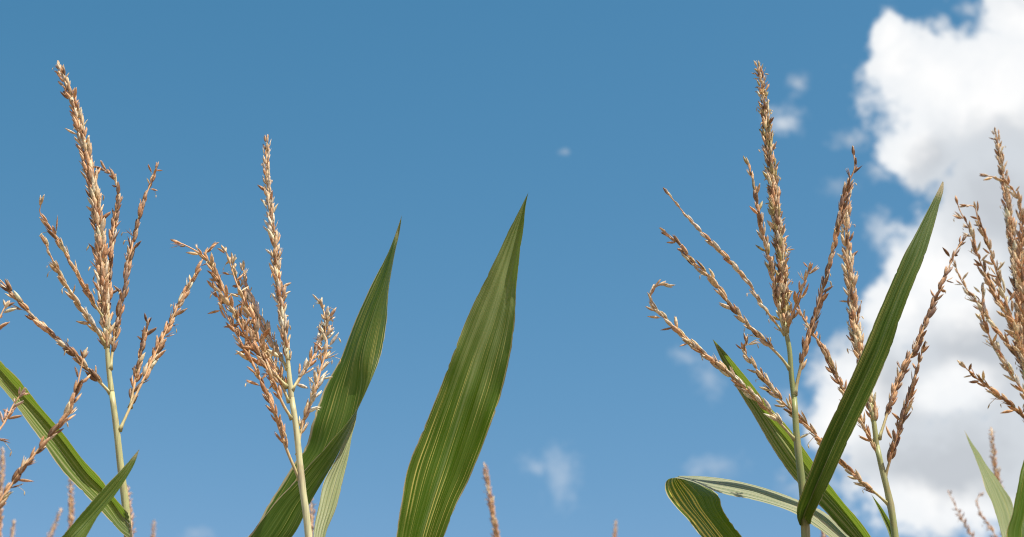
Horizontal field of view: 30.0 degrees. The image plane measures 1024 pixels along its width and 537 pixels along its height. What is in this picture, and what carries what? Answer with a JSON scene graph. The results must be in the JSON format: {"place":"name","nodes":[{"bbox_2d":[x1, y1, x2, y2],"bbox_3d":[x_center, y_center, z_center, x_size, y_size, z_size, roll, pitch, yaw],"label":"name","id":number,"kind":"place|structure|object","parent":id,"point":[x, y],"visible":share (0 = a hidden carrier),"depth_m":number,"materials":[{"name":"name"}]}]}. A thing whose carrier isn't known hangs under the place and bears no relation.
{"place":"outdoors","nodes":[
{"label":"outdoors","id":0,"kind":"place"},
{"bbox_2d":[0,447,5,536],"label":"maize plant","id":1,"kind":"object","parent":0,"point":[2,474],"visible":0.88,"depth_m":2.83,"materials":[{"name":"brown plant"}]},
{"bbox_2d":[10,520,15,536],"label":"maize plant","id":2,"kind":"object","parent":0,"point":[13,530],"visible":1,"depth_m":3.42,"materials":[{"name":"brown plant"}]},
{"bbox_2d":[47,508,62,536],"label":"maize plant","id":3,"kind":"object","parent":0,"point":[53,528],"visible":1,"depth_m":3.32,"materials":[{"name":"brown plant"}]},
{"bbox_2d":[0,299,138,536],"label":"maize plant","id":4,"kind":"object","parent":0,"point":[81,525],"visible":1,"depth_m":1.44,"materials":[{"name":"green plant"}]},
{"bbox_2d":[66,477,74,528],"bbox_3d":[-0.645,1.395,2.411,0.777,2.472,0.347,5,-24,-11],"label":"maize plant","id":5,"kind":"object","parent":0,"point":[71,507],"visible":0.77,"depth_m":3.02,"materials":[{"name":"brown plant"}]},
{"bbox_2d":[127,485,136,536],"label":"maize plant","id":6,"kind":"object","parent":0,"point":[131,509],"visible":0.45,"depth_m":2.60,"materials":[{"name":"brown plant"}]},
{"bbox_2d":[150,520,156,536],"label":"maize plant","id":7,"kind":"object","parent":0,"point":[153,533],"visible":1,"depth_m":3.52,"materials":[{"name":"brown plant"}]},
{"bbox_2d":[0,60,401,536],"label":"maize plant","id":8,"kind":"object","parent":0,"point":[346,388],"visible":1,"depth_m":1.64,"materials":[{"name":"green plant"}]},
{"bbox_2d":[309,499,316,536],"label":"maize plant","id":9,"kind":"object","parent":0,"point":[311,516],"visible":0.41,"depth_m":2.71,"materials":[{"name":"beige plant"}]},
{"bbox_2d":[170,134,527,536],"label":"maize plant","id":10,"kind":"object","parent":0,"point":[446,453],"visible":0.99,"depth_m":1.60,"materials":[{"name":"green plant"}]},
{"bbox_2d":[482,463,499,536],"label":"maize plant","id":11,"kind":"object","parent":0,"point":[491,506],"visible":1,"depth_m":2.87,"materials":[{"name":"brown plant"}]},
{"bbox_2d":[0,0,1023,536],"label":"sky","id":12,"kind":"structure","parent":0,"point":[443,117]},
{"bbox_2d":[612,520,617,536],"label":"maize plant","id":13,"kind":"object","parent":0,"point":[615,530],"visible":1,"depth_m":3.73,"materials":[{"name":"brown plant"}]},
{"bbox_2d":[645,61,943,536],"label":"maize plant","id":14,"kind":"object","parent":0,"point":[854,398],"visible":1,"depth_m":1.60,"materials":[{"name":"green plant"}]},
{"bbox_2d":[665,178,966,536],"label":"maize plant","id":15,"kind":"object","parent":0,"point":[696,501],"visible":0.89,"depth_m":1.67,"materials":[{"name":"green plant"}]},
{"bbox_2d":[947,490,997,536],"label":"maize plant","id":16,"kind":"object","parent":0,"point":[991,528],"visible":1,"depth_m":3.02,"materials":[{"name":"brown plant"}]},
{"bbox_2d":[952,127,1023,536],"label":"maize plant","id":17,"kind":"object","parent":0,"point":[1010,517],"visible":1,"depth_m":1.93,"materials":[{"name":"brown plant"}]},
{"bbox_2d":[988,427,1002,534],"bbox_3d":[0.660,1.337,2.291,0.207,2.481,0.861,6,-25,-13],"label":"maize plant","id":18,"kind":"object","parent":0,"point":[994,464],"visible":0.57,"depth_m":2.85,"materials":[{"name":"brown plant"}]}
]}

